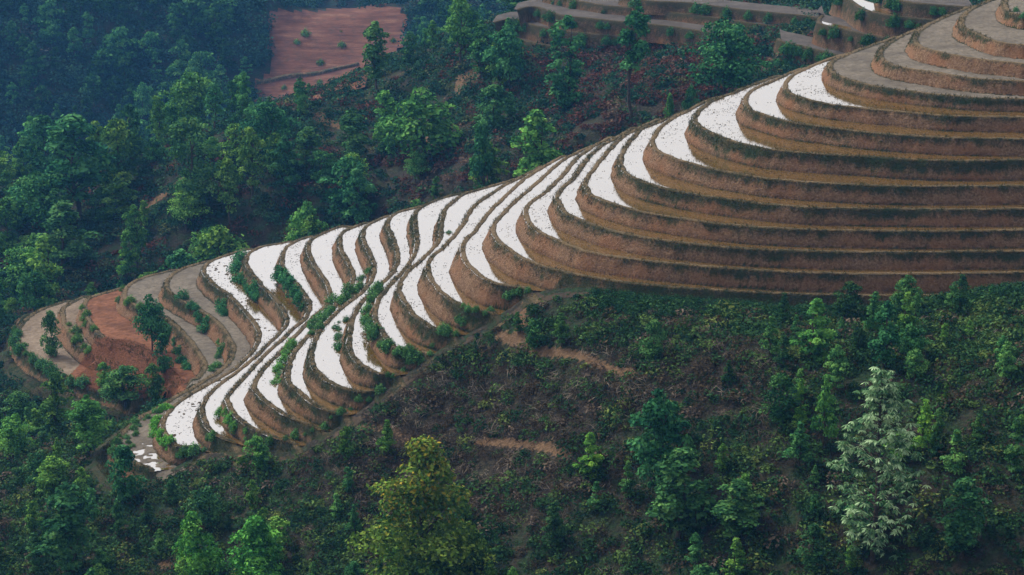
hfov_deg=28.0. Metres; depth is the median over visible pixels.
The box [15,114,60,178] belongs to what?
broadleaf tree
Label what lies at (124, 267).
broadleaf tree
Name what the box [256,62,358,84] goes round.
field bank
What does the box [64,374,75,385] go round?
shrub
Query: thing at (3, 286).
broadleaf tree
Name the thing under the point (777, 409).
sapling
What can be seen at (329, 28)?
red field
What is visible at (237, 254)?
shrub
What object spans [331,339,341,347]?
shrub
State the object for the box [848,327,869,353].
sapling
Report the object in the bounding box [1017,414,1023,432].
sapling
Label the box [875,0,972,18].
rice terrace
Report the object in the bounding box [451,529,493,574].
sapling
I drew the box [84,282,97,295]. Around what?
broadleaf tree
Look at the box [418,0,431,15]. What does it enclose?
forest tree
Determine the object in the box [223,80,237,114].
broadleaf tree
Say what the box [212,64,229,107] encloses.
broadleaf tree
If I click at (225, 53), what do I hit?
forest tree
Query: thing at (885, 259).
rice terrace
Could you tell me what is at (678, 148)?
rice terrace
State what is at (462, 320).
shrub
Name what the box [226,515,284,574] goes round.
broadleaf tree
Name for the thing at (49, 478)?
sapling
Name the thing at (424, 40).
broadleaf tree
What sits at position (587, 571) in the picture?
sapling
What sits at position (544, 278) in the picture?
rice terrace
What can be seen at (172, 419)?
rice terrace
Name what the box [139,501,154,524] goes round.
sapling
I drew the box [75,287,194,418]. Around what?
rice terrace
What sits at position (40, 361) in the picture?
shrub
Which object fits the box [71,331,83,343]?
shrub
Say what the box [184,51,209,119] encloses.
broadleaf tree
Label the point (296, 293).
shrub
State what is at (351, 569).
sapling
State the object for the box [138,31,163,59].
forest tree
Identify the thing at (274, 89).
red field
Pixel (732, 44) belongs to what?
broadleaf tree
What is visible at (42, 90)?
forest tree
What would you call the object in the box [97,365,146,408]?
broadleaf tree
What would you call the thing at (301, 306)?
shrub
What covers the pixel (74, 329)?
shrub
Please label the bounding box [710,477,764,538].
broadleaf tree
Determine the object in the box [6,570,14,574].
sapling
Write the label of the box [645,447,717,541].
broadleaf tree
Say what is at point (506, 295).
shrub
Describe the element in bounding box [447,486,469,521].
sapling
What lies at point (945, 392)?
sapling
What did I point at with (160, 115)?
broadleaf tree
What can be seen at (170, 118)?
broadleaf tree
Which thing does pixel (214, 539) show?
sapling
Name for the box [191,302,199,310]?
shrub
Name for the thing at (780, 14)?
rice terrace
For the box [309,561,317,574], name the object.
sapling
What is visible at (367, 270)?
shrub
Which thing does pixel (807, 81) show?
rice terrace
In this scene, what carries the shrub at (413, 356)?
on the rice terrace at (425, 225)
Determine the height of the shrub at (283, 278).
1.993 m
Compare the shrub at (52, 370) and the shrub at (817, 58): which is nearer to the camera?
the shrub at (52, 370)
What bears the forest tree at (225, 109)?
on the terrain at (994, 556)
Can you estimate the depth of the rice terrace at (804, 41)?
277.79 m
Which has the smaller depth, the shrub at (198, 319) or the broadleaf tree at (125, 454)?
the broadleaf tree at (125, 454)
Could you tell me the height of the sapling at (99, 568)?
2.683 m
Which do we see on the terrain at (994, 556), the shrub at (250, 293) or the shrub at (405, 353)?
the shrub at (405, 353)
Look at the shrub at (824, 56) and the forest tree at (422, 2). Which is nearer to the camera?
the shrub at (824, 56)
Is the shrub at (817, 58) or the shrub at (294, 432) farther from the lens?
the shrub at (817, 58)
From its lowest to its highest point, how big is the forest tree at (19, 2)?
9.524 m
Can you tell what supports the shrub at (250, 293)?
on the rice terrace at (266, 254)
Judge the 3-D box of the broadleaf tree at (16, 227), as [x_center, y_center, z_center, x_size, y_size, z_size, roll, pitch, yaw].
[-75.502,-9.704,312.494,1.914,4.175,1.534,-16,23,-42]
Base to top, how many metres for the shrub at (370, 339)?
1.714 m
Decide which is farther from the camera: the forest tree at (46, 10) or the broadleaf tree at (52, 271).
the forest tree at (46, 10)
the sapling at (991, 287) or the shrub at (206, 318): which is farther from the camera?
the shrub at (206, 318)
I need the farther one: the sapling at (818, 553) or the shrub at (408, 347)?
the shrub at (408, 347)
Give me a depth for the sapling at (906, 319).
167.75 m
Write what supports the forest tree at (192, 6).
on the terrain at (994, 556)
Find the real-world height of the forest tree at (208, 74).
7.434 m
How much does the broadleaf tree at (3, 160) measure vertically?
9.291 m
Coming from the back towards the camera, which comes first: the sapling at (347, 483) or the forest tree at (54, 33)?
the forest tree at (54, 33)
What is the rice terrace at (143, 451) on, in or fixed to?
on the terrain at (994, 556)
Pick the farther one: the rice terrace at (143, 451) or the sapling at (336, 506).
the rice terrace at (143, 451)
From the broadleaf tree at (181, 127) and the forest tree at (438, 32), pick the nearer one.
the broadleaf tree at (181, 127)
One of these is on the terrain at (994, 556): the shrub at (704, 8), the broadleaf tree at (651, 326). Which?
the broadleaf tree at (651, 326)
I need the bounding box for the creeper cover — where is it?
[586,280,1023,320]
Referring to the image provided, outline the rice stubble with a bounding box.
[131,63,1022,442]
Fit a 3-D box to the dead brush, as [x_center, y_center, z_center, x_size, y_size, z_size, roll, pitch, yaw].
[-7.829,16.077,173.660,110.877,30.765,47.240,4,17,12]
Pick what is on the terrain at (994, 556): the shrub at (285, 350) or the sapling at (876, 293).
the sapling at (876, 293)
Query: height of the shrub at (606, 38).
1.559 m
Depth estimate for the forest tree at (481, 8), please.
508.29 m
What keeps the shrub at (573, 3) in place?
on the rice terrace at (586, 21)
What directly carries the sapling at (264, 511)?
on the terrain at (994, 556)
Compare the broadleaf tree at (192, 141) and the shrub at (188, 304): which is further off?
the broadleaf tree at (192, 141)
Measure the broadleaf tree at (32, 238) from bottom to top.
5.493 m
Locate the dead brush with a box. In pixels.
[0,283,1023,574]
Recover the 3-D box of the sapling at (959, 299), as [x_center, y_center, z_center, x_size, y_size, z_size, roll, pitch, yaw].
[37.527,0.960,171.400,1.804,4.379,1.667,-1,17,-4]
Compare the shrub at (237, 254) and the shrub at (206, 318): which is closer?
the shrub at (206, 318)
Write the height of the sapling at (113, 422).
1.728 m
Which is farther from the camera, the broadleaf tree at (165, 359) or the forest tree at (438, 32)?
the forest tree at (438, 32)
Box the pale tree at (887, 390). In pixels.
[825,366,930,564]
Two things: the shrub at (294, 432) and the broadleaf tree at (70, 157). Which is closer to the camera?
the shrub at (294, 432)
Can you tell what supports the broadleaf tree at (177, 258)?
on the terrain at (994, 556)
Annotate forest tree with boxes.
[0,135,11,171]
[4,20,19,50]
[4,82,19,110]
[5,0,26,9]
[15,33,31,63]
[18,68,30,99]
[19,3,31,25]
[22,42,45,87]
[30,85,53,111]
[31,0,66,30]
[37,20,66,48]
[51,103,62,123]
[52,0,65,8]
[65,27,83,64]
[72,105,82,136]
[79,72,105,106]
[80,96,93,122]
[81,11,97,45]
[87,51,114,80]
[92,26,142,64]
[111,104,125,120]
[121,83,140,107]
[131,119,155,141]
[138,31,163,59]
[139,20,144,43]
[148,51,162,79]
[149,81,178,107]
[160,0,184,6]
[162,68,182,89]
[166,3,179,28]
[169,17,181,41]
[175,0,211,37]
[181,29,197,66]
[187,51,215,80]
[201,73,212,87]
[205,0,235,34]
[205,7,226,51]
[210,0,238,15]
[210,107,228,120]
[211,74,228,106]
[213,38,235,74]
[238,56,252,74]
[248,88,257,105]
[412,15,421,34]
[416,16,429,42]
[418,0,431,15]
[426,27,444,38]
[433,0,470,21]
[437,6,448,29]
[478,3,490,18]
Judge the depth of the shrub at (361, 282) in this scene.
226.07 m
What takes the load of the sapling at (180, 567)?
on the terrain at (994, 556)
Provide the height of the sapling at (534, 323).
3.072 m
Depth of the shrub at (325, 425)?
188.93 m
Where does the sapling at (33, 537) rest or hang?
on the terrain at (994, 556)
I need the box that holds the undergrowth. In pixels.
[0,281,1023,574]
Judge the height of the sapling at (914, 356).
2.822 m
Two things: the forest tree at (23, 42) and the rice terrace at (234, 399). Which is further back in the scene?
the forest tree at (23, 42)
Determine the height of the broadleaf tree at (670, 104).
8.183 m
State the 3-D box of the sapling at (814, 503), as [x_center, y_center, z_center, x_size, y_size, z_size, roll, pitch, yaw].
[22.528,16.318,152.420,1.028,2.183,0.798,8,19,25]
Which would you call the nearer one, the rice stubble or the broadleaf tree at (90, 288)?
the rice stubble
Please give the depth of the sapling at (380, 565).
166.31 m
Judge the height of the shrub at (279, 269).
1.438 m
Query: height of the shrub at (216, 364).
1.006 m
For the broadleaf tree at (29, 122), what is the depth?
342.94 m
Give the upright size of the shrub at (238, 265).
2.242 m
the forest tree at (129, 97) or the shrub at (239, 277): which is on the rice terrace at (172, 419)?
the shrub at (239, 277)
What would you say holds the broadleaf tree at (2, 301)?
on the terrain at (994, 556)
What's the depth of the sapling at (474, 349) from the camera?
186.36 m
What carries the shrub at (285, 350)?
on the rice terrace at (320, 245)
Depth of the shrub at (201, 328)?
241.43 m
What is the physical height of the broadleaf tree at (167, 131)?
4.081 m
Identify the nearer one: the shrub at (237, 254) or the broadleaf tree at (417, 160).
the shrub at (237, 254)
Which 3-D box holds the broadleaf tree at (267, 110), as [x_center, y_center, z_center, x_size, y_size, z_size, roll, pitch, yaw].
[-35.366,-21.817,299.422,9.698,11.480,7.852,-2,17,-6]
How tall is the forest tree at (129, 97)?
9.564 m
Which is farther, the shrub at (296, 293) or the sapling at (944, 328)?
the shrub at (296, 293)
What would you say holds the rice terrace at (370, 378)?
on the terrain at (994, 556)
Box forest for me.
[0,0,511,178]
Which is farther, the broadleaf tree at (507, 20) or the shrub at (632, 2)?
the broadleaf tree at (507, 20)
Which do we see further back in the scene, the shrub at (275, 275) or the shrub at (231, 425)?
the shrub at (275, 275)
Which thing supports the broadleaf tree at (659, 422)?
on the terrain at (994, 556)
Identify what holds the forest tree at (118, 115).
on the terrain at (994, 556)
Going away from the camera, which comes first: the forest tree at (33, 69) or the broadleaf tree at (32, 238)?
the broadleaf tree at (32, 238)
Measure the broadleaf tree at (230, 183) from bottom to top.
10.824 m
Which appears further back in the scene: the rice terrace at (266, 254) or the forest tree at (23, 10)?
the forest tree at (23, 10)
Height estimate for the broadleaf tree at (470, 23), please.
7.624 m
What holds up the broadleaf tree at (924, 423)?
on the terrain at (994, 556)
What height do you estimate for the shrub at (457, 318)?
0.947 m
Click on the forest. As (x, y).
(263, 32)
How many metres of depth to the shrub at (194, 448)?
196.94 m
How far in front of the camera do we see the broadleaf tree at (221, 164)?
298.84 m
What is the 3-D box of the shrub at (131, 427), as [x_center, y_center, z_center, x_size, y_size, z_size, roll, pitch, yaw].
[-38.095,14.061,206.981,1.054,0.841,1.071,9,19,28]
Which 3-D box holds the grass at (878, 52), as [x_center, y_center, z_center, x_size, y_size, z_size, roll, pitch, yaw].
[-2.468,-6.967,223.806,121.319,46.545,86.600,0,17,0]
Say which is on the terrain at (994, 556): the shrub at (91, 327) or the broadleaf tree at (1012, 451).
the broadleaf tree at (1012, 451)
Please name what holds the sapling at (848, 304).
on the terrain at (994, 556)
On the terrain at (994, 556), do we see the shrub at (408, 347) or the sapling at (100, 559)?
the sapling at (100, 559)
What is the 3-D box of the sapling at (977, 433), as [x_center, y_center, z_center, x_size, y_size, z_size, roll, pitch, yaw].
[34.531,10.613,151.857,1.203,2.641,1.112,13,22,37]
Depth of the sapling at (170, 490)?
189.51 m
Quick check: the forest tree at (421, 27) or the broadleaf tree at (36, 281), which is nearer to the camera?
the broadleaf tree at (36, 281)
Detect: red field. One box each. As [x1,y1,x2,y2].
[254,70,367,105]
[265,4,412,75]
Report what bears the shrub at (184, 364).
on the rice terrace at (108, 320)
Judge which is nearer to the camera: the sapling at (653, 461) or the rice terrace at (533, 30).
the sapling at (653, 461)
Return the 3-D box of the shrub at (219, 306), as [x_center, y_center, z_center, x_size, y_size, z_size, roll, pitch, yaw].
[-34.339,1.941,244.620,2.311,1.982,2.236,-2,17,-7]
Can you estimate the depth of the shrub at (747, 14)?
297.30 m
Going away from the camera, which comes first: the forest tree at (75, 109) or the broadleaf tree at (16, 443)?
the broadleaf tree at (16, 443)
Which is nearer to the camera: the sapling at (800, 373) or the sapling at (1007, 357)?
the sapling at (1007, 357)
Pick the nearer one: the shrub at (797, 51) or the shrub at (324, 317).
the shrub at (324, 317)
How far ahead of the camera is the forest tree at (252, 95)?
486.59 m
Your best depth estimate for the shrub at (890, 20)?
265.20 m
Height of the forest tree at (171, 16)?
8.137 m
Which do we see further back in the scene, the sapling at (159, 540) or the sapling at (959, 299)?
the sapling at (159, 540)
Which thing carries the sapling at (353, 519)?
on the terrain at (994, 556)
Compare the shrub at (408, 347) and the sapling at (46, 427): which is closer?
the shrub at (408, 347)
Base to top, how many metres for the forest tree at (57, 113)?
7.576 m
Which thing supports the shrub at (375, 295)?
on the rice terrace at (370, 378)
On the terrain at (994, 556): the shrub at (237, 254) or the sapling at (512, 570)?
the sapling at (512, 570)
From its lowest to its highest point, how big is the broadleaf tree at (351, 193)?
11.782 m
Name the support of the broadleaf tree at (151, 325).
on the rice terrace at (108, 320)
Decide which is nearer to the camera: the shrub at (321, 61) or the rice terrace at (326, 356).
the rice terrace at (326, 356)
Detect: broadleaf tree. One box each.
[0,150,20,188]
[0,169,11,195]
[0,197,29,256]
[0,243,45,302]
[0,271,9,291]
[0,280,5,307]
[0,293,8,320]
[0,413,35,456]
[1,391,37,423]
[2,183,21,204]
[3,297,20,313]
[5,257,30,307]
[6,185,35,224]
[9,168,76,233]
[11,142,36,181]
[11,213,19,233]
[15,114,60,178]
[15,116,49,168]
[15,270,56,309]
[17,272,33,309]
[19,166,28,179]
[26,233,36,253]
[26,235,63,305]
[29,200,102,273]
[30,481,98,574]
[34,269,56,297]
[37,371,74,438]
[40,113,119,223]
[40,310,62,356]
[49,138,66,171]
[62,149,82,170]
[62,394,111,455]
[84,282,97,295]
[85,120,111,155]
[87,187,115,221]
[94,118,142,193]
[94,362,112,386]
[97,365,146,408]
[101,177,137,221]
[104,444,146,502]
[108,149,127,176]
[115,280,124,288]
[116,238,138,279]
[119,103,145,166]
[120,204,148,276]
[129,294,173,350]
[131,82,155,119]
[136,200,149,225]
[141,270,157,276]
[141,363,165,402]
[142,136,168,163]
[145,95,168,145]
[151,100,188,125]
[152,333,173,373]
[158,70,220,122]
[159,125,174,146]
[159,248,197,270]
[163,114,223,206]
[165,39,195,83]
[166,186,212,230]
[169,510,227,574]
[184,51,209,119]
[185,133,199,152]
[188,227,218,261]
[190,224,249,262]
[202,136,222,159]
[203,82,224,127]
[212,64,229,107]
[213,158,243,228]
[214,157,231,183]
[216,123,247,158]
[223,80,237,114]
[225,114,243,142]
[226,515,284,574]
[229,75,241,110]
[231,136,243,166]
[234,71,253,111]
[235,97,248,117]
[236,101,301,173]
[236,126,269,197]
[242,435,272,470]
[263,132,283,178]
[268,134,303,195]
[282,201,331,241]
[283,212,309,234]
[293,77,311,111]
[293,126,321,168]
[300,215,320,235]
[307,150,338,180]
[316,155,372,220]
[339,107,374,155]
[339,152,369,186]
[339,168,378,224]
[344,434,496,574]
[361,20,390,93]
[371,89,397,155]
[376,86,465,165]
[382,126,399,158]
[400,30,419,62]
[403,149,432,182]
[410,198,423,206]
[420,28,428,47]
[426,20,441,51]
[430,176,443,198]
[442,0,476,68]
[444,3,454,33]
[446,0,465,47]
[459,4,484,48]
[465,20,491,77]
[468,118,498,188]
[468,141,509,187]
[469,84,517,129]
[480,24,527,86]
[485,31,508,85]
[495,0,526,11]
[500,25,526,58]
[501,17,514,32]
[505,99,515,120]
[509,109,562,176]
[543,15,585,109]
[572,432,603,477]
[616,6,650,123]
[627,388,692,497]
[638,319,668,358]
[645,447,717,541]
[663,93,674,115]
[680,85,700,109]
[682,15,772,94]
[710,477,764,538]
[789,297,837,362]
[792,378,810,424]
[809,374,838,451]
[867,300,902,370]
[889,275,924,307]
[912,398,938,455]
[936,476,991,559]
[1004,417,1023,471]
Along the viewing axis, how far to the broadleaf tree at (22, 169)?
335.56 m
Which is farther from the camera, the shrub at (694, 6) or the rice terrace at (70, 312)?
the shrub at (694, 6)
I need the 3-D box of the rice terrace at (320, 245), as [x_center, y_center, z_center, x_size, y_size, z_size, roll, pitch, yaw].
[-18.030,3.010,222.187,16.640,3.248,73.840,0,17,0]
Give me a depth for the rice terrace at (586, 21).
305.19 m
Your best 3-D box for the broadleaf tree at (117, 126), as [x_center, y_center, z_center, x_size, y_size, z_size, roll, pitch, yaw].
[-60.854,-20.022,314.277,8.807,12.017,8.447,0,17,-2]
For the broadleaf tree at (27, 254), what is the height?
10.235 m
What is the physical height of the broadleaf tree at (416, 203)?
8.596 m
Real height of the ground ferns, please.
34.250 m
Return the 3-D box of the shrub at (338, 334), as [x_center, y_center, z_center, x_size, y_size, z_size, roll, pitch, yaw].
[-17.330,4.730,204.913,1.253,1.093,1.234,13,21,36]
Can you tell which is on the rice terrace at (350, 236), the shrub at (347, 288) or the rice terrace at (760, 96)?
the shrub at (347, 288)
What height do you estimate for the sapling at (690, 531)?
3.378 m
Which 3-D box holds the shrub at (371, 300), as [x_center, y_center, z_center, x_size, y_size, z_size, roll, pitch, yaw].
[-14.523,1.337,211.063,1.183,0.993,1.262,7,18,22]
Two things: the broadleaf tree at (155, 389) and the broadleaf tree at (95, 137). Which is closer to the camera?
the broadleaf tree at (155, 389)
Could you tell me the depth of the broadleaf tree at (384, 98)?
296.06 m
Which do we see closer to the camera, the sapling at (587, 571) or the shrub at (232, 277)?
the sapling at (587, 571)
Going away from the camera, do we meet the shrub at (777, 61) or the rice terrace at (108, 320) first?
the rice terrace at (108, 320)
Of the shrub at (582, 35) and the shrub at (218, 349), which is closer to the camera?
the shrub at (218, 349)
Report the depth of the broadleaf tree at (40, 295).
286.62 m
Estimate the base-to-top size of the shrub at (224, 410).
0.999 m
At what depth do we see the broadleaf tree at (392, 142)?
292.48 m
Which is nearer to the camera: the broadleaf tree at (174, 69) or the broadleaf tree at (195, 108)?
the broadleaf tree at (195, 108)
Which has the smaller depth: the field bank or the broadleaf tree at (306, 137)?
the broadleaf tree at (306, 137)
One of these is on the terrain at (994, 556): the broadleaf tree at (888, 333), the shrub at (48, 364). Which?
the broadleaf tree at (888, 333)
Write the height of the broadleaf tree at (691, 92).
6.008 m
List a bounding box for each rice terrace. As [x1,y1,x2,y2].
[0,300,134,420]
[55,295,166,417]
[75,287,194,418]
[84,269,223,493]
[107,260,249,489]
[152,248,276,465]
[192,241,300,463]
[219,235,321,462]
[243,225,350,445]
[277,222,369,430]
[302,215,394,410]
[339,205,420,394]
[366,191,465,371]
[389,178,514,352]
[417,165,541,332]
[449,155,1015,310]
[482,145,945,305]
[492,12,639,50]
[495,33,624,52]
[514,0,712,46]
[515,136,1023,292]
[542,0,786,33]
[547,127,1023,269]
[575,119,1023,248]
[610,111,1023,226]
[618,0,826,24]
[642,96,1023,204]
[684,75,1023,180]
[735,67,1023,155]
[773,28,843,66]
[776,53,1023,132]
[812,6,889,52]
[821,36,1023,111]
[829,0,935,37]
[870,26,1023,95]
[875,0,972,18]
[904,6,1023,78]
[951,0,1023,58]
[995,0,1023,29]
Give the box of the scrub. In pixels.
[0,0,984,443]
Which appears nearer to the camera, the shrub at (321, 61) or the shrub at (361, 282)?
the shrub at (361, 282)
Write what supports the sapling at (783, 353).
on the terrain at (994, 556)
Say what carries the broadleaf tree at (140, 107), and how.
on the terrain at (994, 556)
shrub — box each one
[8,334,20,346]
[10,341,27,355]
[11,328,22,336]
[27,353,38,364]
[35,356,47,369]
[41,358,58,373]
[45,364,63,378]
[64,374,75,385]
[68,323,82,333]
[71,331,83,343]
[73,373,90,388]
[80,309,91,315]
[89,324,97,331]
[107,444,116,455]
[109,436,122,445]
[114,295,120,302]
[125,295,137,303]
[129,416,141,423]
[129,423,137,430]
[135,300,143,308]
[148,425,156,437]
[151,407,159,412]
[154,427,163,437]
[158,433,166,445]
[166,434,175,444]
[171,345,181,354]
[173,288,188,300]
[173,354,186,363]
[175,450,184,458]
[176,443,190,457]
[181,359,190,368]
[183,363,191,369]
[185,300,195,309]
[185,441,201,455]
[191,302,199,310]
[191,310,198,317]
[195,312,202,322]
[196,319,209,332]
[202,314,209,323]
[205,429,218,441]
[212,359,221,367]
[213,406,221,417]
[214,298,227,312]
[216,341,224,354]
[220,308,228,316]
[221,407,227,416]
[222,410,232,424]
[226,258,241,273]
[228,419,237,430]
[229,270,241,282]
[230,247,247,259]
[233,271,245,283]
[245,279,261,295]
[248,287,259,298]
[252,291,258,301]
[264,434,273,445]
[269,376,278,383]
[270,265,287,281]
[271,363,284,369]
[273,265,285,277]
[276,268,293,284]
[276,353,289,363]
[279,347,290,353]
[281,277,296,291]
[283,337,297,349]
[284,282,301,299]
[289,428,298,439]
[291,293,301,306]
[294,288,304,299]
[298,301,304,311]
[300,27,311,37]
[306,314,323,329]
[314,311,328,321]
[314,321,326,329]
[316,58,325,65]
[320,304,335,314]
[320,421,329,431]
[323,292,336,303]
[323,307,333,316]
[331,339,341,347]
[333,329,342,338]
[334,343,341,350]
[335,293,346,304]
[335,406,346,414]
[337,40,346,48]
[340,290,353,299]
[341,281,355,292]
[350,286,359,293]
[354,279,364,287]
[354,394,363,402]
[359,302,372,313]
[360,313,370,324]
[361,317,372,332]
[362,266,371,274]
[365,290,377,298]
[366,296,374,301]
[366,322,384,338]
[366,323,378,341]
[367,281,383,292]
[375,383,386,395]
[379,338,395,353]
[394,345,402,354]
[400,348,410,357]
[401,343,415,355]
[403,346,421,361]
[416,353,424,364]
[434,321,447,334]
[442,327,452,337]
[443,324,452,333]
[452,329,460,336]
[454,313,460,322]
[457,315,467,326]
[464,303,472,311]
[470,306,479,312]
[501,290,510,299]
[509,15,518,24]
[513,20,519,29]
[514,285,522,295]
[518,23,525,31]
[523,287,532,293]
[533,9,539,16]
[539,29,545,36]
[542,9,554,22]
[568,0,576,8]
[576,33,588,41]
[594,20,604,28]
[600,35,611,44]
[603,21,609,28]
[627,0,641,8]
[666,26,673,35]
[684,31,693,38]
[687,1,699,13]
[696,2,711,14]
[719,5,731,16]
[743,10,752,19]
[762,12,771,21]
[772,57,783,65]
[778,40,793,54]
[787,42,798,55]
[792,45,802,56]
[800,45,813,59]
[814,54,822,60]
[817,28,825,34]
[818,48,833,61]
[827,24,840,38]
[833,0,842,5]
[853,7,864,20]
[858,31,874,45]
[880,0,894,8]
[882,12,902,27]
[890,0,899,10]
[890,0,900,9]
[902,18,915,27]
[929,6,938,14]
[938,7,947,15]
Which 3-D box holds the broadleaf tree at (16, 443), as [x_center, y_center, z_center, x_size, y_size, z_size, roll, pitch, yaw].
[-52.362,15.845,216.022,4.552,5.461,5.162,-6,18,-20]
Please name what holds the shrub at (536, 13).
on the rice terrace at (586, 21)
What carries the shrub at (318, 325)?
on the rice terrace at (326, 356)
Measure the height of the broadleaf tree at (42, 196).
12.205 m
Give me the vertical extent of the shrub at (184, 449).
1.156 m
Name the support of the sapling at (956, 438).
on the terrain at (994, 556)
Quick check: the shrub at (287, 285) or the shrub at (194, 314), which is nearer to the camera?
the shrub at (287, 285)
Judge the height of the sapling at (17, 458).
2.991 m
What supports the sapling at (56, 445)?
on the terrain at (994, 556)
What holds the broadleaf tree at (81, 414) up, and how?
on the terrain at (994, 556)
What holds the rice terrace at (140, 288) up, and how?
on the terrain at (994, 556)
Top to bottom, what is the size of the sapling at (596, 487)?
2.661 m
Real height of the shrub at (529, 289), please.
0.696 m
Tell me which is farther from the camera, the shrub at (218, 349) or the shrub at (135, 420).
the shrub at (218, 349)
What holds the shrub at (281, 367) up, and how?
on the rice terrace at (320, 245)
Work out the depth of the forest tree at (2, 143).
484.54 m
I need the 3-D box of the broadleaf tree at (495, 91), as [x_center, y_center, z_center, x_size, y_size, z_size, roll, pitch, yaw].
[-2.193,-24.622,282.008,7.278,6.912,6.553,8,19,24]
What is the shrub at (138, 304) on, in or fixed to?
on the rice terrace at (140, 288)
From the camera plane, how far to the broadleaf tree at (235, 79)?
335.75 m
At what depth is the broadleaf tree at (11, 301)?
276.80 m
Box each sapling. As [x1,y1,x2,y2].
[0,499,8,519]
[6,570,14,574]
[11,451,25,476]
[19,449,54,486]
[21,406,38,437]
[24,408,46,431]
[24,500,44,532]
[24,532,45,570]
[32,455,69,496]
[36,430,51,446]
[39,423,54,438]
[51,437,64,457]
[68,423,77,442]
[72,467,89,496]
[75,406,106,436]
[83,487,99,524]
[84,568,97,574]
[90,549,110,565]
[90,563,110,574]
[110,500,129,537]
[111,417,116,426]
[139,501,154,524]
[153,528,168,555]
[163,479,181,503]
[174,557,189,574]
[180,485,224,526]
[200,533,219,562]
[224,514,233,530]
[233,455,248,471]
[245,479,260,511]
[257,507,272,529]
[265,515,291,561]
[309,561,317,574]
[330,492,343,517]
[336,426,353,462]
[342,467,355,492]
[343,560,365,574]
[344,504,362,533]
[375,419,396,451]
[376,514,395,550]
[377,561,383,572]
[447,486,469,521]
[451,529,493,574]
[470,339,478,356]
[482,560,497,574]
[491,533,502,554]
[507,566,518,574]
[512,312,523,333]
[522,318,547,350]
[541,502,566,545]
[552,313,570,346]
[584,567,589,574]
[586,481,601,510]
[618,460,637,498]
[643,440,658,466]
[670,401,684,433]
[682,498,708,536]
[684,532,702,568]
[690,562,717,574]
[714,443,729,474]
[719,537,749,574]
[720,360,736,385]
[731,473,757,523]
[758,316,780,360]
[758,372,801,428]
[772,293,791,321]
[772,335,793,370]
[781,421,815,469]
[789,314,799,335]
[791,368,809,400]
[795,523,827,572]
[808,494,820,518]
[809,465,821,484]
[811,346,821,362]
[823,344,849,390]
[833,281,862,318]
[836,316,845,332]
[843,494,887,538]
[844,545,856,569]
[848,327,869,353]
[862,295,880,335]
[867,291,882,316]
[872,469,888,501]
[881,431,916,458]
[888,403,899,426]
[895,322,931,356]
[896,291,921,334]
[904,349,929,379]
[910,292,924,316]
[928,432,943,460]
[932,408,945,435]
[939,323,948,340]
[939,429,966,474]
[941,384,949,402]
[944,282,958,312]
[950,274,971,315]
[964,320,973,337]
[971,415,987,444]
[987,284,994,296]
[993,335,1008,365]
[995,341,1017,379]
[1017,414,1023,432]
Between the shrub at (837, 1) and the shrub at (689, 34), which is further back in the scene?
the shrub at (689, 34)
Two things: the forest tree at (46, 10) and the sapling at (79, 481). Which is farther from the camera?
the forest tree at (46, 10)
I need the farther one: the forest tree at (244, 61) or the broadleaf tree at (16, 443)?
the forest tree at (244, 61)
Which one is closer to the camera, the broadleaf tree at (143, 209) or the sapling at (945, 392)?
the sapling at (945, 392)
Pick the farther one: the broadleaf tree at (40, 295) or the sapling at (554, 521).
the broadleaf tree at (40, 295)
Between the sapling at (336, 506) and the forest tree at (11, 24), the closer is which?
the sapling at (336, 506)
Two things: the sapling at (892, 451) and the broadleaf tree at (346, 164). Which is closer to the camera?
the sapling at (892, 451)
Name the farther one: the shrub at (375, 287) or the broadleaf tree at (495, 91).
the broadleaf tree at (495, 91)
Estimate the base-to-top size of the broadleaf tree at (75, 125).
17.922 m
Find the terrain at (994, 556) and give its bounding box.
[0,0,1023,574]
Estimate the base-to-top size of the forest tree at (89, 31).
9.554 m
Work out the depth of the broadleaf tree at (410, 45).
328.81 m
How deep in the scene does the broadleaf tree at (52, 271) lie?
278.21 m
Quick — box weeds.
[29,29,1014,470]
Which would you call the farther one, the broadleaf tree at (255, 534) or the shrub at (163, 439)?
the shrub at (163, 439)
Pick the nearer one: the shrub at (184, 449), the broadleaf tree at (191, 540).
the broadleaf tree at (191, 540)
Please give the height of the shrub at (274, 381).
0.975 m
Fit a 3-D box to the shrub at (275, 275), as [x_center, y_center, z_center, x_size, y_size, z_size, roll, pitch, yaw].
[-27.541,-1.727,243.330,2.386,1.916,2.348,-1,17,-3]
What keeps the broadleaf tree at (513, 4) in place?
on the terrain at (994, 556)
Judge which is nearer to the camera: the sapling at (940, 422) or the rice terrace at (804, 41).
the sapling at (940, 422)
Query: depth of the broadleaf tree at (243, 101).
323.20 m
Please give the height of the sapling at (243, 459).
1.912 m
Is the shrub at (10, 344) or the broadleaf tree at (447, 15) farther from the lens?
the broadleaf tree at (447, 15)
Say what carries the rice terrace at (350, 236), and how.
on the terrain at (994, 556)
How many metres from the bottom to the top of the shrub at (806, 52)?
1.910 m
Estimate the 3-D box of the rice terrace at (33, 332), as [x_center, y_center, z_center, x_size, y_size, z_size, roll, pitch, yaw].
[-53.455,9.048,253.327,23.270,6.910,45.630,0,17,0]
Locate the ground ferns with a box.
[0,286,1023,574]
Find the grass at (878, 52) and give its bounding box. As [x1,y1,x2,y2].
[12,0,1023,486]
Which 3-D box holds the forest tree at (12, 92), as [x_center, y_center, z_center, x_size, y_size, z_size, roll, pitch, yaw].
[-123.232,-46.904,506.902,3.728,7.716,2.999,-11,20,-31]
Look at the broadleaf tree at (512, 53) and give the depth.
303.54 m
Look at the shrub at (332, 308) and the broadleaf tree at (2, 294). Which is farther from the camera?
the broadleaf tree at (2, 294)
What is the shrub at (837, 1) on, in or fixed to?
on the rice terrace at (873, 21)

